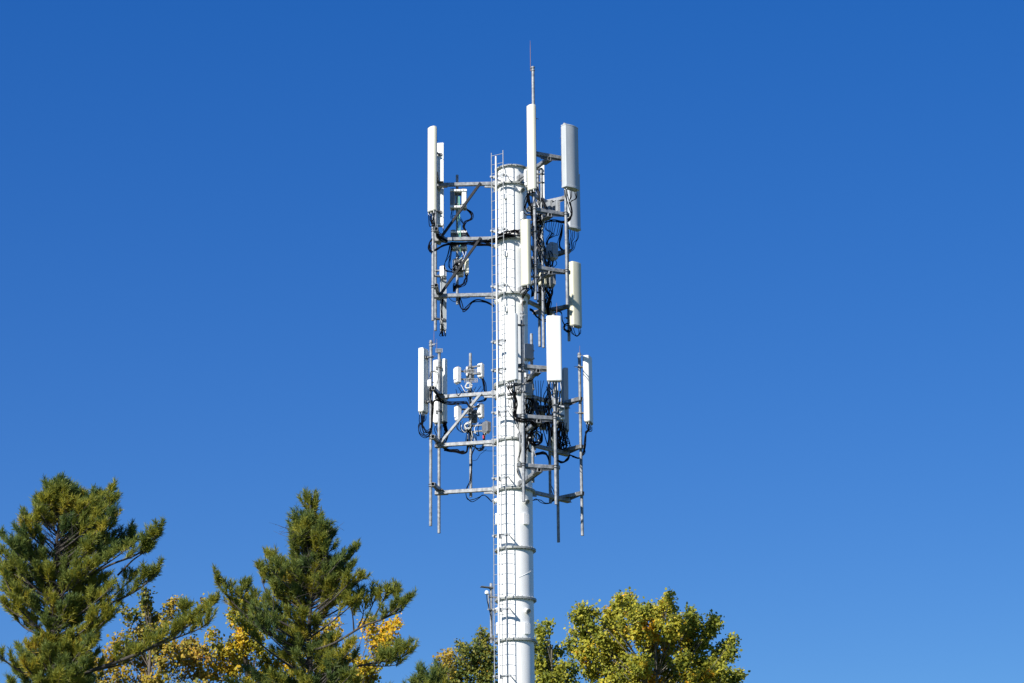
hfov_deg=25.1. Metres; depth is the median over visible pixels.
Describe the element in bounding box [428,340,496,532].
antenna mount
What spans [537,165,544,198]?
panel antenna
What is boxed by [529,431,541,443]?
cable coil
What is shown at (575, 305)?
panel antenna
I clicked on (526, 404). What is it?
cable bundle
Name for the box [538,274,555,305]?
radio unit
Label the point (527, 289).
cable bundle
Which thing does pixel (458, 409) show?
radio unit
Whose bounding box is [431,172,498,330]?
antenna mount
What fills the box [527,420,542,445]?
cable bundle
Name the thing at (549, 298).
cable bundle
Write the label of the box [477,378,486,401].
cable bundle
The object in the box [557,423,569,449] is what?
cable bundle
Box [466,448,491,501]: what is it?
cable bundle
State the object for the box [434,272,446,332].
panel antenna
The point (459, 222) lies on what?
cable bundle
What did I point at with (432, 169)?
panel antenna
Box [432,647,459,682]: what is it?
leafy tree
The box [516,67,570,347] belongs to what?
antenna mount
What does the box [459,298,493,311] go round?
cable bundle
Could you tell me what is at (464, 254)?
cable bundle
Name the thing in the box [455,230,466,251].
radio unit
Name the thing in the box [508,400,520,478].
cable bundle
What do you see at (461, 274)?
radio unit
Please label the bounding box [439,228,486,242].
cable bundle
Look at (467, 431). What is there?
cable bundle
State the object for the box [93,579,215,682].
autumn tree
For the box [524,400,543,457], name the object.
cable bundle
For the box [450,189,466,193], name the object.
mounting plate
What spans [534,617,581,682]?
leafy tree
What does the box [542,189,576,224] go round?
cable bundle
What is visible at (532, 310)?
cable bundle
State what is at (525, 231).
panel antenna
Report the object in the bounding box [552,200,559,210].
radio unit
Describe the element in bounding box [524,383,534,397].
radio unit
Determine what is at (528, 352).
radio unit
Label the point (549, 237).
cable bundle
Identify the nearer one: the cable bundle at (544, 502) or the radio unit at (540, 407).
the radio unit at (540, 407)
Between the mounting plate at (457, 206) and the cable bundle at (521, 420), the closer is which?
the cable bundle at (521, 420)
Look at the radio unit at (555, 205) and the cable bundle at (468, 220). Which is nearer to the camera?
the cable bundle at (468, 220)
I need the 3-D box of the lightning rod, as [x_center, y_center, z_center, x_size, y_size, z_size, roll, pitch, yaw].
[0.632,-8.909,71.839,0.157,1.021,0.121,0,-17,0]
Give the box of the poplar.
[559,586,750,682]
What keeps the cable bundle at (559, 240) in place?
attached to the antenna mount at (538, 312)
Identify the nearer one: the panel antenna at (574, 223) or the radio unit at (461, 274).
the radio unit at (461, 274)
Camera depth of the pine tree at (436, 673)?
55.81 m
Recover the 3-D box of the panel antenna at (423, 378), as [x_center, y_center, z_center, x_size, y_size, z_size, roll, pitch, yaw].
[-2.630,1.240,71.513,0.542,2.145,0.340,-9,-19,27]
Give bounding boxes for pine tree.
[0,472,221,682]
[211,487,419,682]
[402,656,452,682]
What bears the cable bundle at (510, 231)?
attached to the antenna mount at (437, 294)
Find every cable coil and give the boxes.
[453,263,462,271]
[464,422,471,429]
[465,382,472,389]
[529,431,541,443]
[563,322,570,332]
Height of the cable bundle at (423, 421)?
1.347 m
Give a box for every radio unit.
[427,379,433,388]
[435,265,445,278]
[450,188,458,210]
[451,230,458,251]
[453,258,463,277]
[453,366,472,384]
[454,405,472,420]
[455,188,466,210]
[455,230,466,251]
[455,259,468,274]
[466,366,473,377]
[468,403,483,419]
[468,410,476,423]
[468,420,490,434]
[469,362,483,378]
[506,383,525,400]
[520,210,537,220]
[524,168,543,187]
[524,343,534,361]
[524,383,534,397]
[530,405,545,414]
[537,201,551,209]
[537,272,546,304]
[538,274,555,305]
[538,422,546,430]
[539,242,557,260]
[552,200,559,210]
[552,404,564,421]
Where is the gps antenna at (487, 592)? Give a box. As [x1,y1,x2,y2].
[485,590,491,630]
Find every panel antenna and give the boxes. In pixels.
[418,347,435,415]
[428,126,437,214]
[433,358,446,425]
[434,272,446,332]
[436,143,443,227]
[506,313,527,383]
[520,219,539,287]
[527,104,537,192]
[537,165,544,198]
[546,316,561,383]
[560,368,568,434]
[561,124,579,191]
[565,261,581,329]
[567,174,580,231]
[574,355,592,426]
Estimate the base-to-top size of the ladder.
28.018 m
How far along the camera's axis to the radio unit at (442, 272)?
72.80 m
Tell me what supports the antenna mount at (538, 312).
attached to the monopole tower
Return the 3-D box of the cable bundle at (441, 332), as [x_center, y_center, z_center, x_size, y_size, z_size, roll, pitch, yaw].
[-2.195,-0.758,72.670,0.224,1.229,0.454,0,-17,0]
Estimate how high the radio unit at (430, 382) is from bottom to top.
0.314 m
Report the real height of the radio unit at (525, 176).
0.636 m
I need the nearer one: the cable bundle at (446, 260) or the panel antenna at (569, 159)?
the panel antenna at (569, 159)
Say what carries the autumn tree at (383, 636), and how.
on the ground
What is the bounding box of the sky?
[0,0,1023,682]
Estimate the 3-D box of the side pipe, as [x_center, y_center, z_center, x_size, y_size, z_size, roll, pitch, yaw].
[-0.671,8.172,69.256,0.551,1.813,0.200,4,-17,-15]
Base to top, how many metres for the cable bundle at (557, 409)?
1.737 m
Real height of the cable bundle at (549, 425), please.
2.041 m
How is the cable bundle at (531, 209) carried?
attached to the antenna mount at (546, 270)
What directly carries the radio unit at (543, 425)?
attached to the antenna mount at (539, 419)
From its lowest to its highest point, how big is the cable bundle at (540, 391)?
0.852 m
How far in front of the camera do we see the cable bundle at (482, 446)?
71.19 m
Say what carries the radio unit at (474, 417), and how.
attached to the antenna mount at (439, 445)
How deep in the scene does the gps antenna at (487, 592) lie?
69.26 m
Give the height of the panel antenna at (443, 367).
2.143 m
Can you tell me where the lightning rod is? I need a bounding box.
[530,46,534,70]
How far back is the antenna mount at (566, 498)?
72.20 m
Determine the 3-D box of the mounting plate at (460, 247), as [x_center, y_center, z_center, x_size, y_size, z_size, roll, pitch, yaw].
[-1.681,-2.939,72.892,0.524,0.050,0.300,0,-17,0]
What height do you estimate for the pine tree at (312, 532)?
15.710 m
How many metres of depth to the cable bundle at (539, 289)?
70.80 m
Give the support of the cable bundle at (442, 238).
attached to the antenna mount at (437, 294)
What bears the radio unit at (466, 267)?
attached to the antenna mount at (437, 294)
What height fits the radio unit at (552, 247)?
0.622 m
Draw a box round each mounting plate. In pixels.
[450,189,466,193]
[450,205,466,209]
[452,247,466,250]
[464,369,476,372]
[464,378,477,382]
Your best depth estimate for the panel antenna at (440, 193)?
73.99 m
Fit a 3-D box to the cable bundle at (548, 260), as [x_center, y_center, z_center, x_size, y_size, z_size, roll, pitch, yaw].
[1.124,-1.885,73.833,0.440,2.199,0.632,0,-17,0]
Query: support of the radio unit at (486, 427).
attached to the antenna mount at (439, 445)
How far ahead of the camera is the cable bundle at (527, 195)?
70.42 m
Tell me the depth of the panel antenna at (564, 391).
73.45 m
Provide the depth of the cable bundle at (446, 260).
72.61 m
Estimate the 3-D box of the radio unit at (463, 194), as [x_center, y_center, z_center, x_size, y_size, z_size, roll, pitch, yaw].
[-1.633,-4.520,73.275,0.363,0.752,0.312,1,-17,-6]
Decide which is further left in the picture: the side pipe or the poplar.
the side pipe
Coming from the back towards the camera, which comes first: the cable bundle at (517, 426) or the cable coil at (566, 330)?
the cable coil at (566, 330)
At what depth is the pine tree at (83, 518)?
58.20 m
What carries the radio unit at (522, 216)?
attached to the antenna mount at (546, 270)
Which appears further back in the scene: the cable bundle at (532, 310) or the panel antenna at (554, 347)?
the cable bundle at (532, 310)
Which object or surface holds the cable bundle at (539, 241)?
attached to the antenna mount at (546, 270)
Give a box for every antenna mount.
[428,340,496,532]
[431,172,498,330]
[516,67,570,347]
[517,311,559,504]
[526,170,570,346]
[533,353,583,542]
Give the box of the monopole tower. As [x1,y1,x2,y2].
[492,164,536,682]
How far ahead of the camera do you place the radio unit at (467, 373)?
72.07 m
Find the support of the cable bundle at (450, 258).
hanging from the radio unit at (461, 274)
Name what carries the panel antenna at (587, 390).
attached to the antenna mount at (566, 498)
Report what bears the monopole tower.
on the ground
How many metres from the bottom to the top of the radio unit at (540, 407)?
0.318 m
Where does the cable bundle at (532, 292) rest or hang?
attached to the antenna mount at (546, 270)
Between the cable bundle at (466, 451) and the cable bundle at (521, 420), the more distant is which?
the cable bundle at (466, 451)
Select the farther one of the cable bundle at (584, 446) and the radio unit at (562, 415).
the cable bundle at (584, 446)
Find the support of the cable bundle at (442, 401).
attached to the antenna mount at (439, 445)
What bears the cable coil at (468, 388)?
attached to the antenna mount at (439, 445)
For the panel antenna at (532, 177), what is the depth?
70.73 m
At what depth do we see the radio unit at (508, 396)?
68.88 m
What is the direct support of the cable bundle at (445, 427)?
attached to the antenna mount at (439, 445)
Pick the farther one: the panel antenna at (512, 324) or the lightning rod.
the lightning rod
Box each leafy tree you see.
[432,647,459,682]
[450,625,497,682]
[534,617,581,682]
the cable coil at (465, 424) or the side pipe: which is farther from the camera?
the cable coil at (465, 424)
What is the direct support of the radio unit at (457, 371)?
attached to the antenna mount at (439, 445)
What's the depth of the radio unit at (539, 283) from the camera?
71.20 m
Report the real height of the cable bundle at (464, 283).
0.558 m
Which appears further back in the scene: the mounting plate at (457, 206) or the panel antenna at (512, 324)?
the mounting plate at (457, 206)
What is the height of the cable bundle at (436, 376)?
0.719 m
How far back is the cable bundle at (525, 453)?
69.22 m
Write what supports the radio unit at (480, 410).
attached to the antenna mount at (439, 445)
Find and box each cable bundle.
[418,399,438,437]
[428,213,515,243]
[428,239,497,252]
[429,370,438,391]
[434,425,464,452]
[435,391,468,406]
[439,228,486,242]
[439,299,445,336]
[443,422,447,442]
[444,245,453,272]
[444,439,468,453]
[448,246,452,270]
[453,275,467,291]
[455,250,465,260]
[456,385,482,405]
[456,421,482,446]
[458,196,460,254]
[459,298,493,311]
[462,209,492,245]
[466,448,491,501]
[474,433,485,450]
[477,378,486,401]
[489,229,519,241]
[506,382,537,427]
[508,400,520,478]
[522,286,530,298]
[524,191,538,219]
[524,398,533,414]
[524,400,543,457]
[525,428,526,491]
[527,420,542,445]
[528,448,548,460]
[529,193,543,222]
[529,297,549,321]
[530,195,544,291]
[530,286,538,297]
[533,487,553,503]
[535,380,543,405]
[538,286,545,305]
[541,386,562,447]
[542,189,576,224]
[544,221,560,244]
[544,251,552,313]
[544,287,552,314]
[548,384,561,448]
[551,421,570,455]
[553,424,591,462]
[557,224,578,251]
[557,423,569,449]
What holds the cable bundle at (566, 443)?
attached to the antenna mount at (566, 498)
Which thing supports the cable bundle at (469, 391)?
attached to the antenna mount at (439, 445)
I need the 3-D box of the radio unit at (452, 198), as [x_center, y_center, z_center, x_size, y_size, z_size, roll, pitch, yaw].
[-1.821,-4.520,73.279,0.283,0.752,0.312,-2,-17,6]
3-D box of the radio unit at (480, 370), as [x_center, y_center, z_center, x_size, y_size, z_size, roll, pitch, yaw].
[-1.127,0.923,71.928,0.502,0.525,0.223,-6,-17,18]
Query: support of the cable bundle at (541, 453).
attached to the monopole tower
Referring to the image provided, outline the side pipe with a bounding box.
[480,583,497,642]
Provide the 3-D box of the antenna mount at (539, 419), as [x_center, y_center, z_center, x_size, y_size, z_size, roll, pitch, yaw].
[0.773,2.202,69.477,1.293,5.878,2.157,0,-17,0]
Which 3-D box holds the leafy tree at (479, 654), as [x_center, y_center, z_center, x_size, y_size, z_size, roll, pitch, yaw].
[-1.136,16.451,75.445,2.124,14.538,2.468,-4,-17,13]
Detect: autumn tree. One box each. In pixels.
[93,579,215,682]
[199,592,290,682]
[301,613,404,682]
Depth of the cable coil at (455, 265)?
72.45 m
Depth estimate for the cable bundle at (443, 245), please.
72.59 m
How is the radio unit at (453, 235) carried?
attached to the antenna mount at (437, 294)
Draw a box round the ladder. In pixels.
[490,153,511,682]
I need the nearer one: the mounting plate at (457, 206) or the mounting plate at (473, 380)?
the mounting plate at (473, 380)
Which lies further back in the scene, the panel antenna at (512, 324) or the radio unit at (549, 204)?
the radio unit at (549, 204)
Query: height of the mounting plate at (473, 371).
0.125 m
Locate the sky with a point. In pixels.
(799, 249)
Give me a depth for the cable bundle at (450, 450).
71.51 m
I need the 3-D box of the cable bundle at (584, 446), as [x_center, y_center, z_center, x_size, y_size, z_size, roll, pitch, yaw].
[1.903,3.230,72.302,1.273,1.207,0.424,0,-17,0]
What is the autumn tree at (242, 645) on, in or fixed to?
on the ground

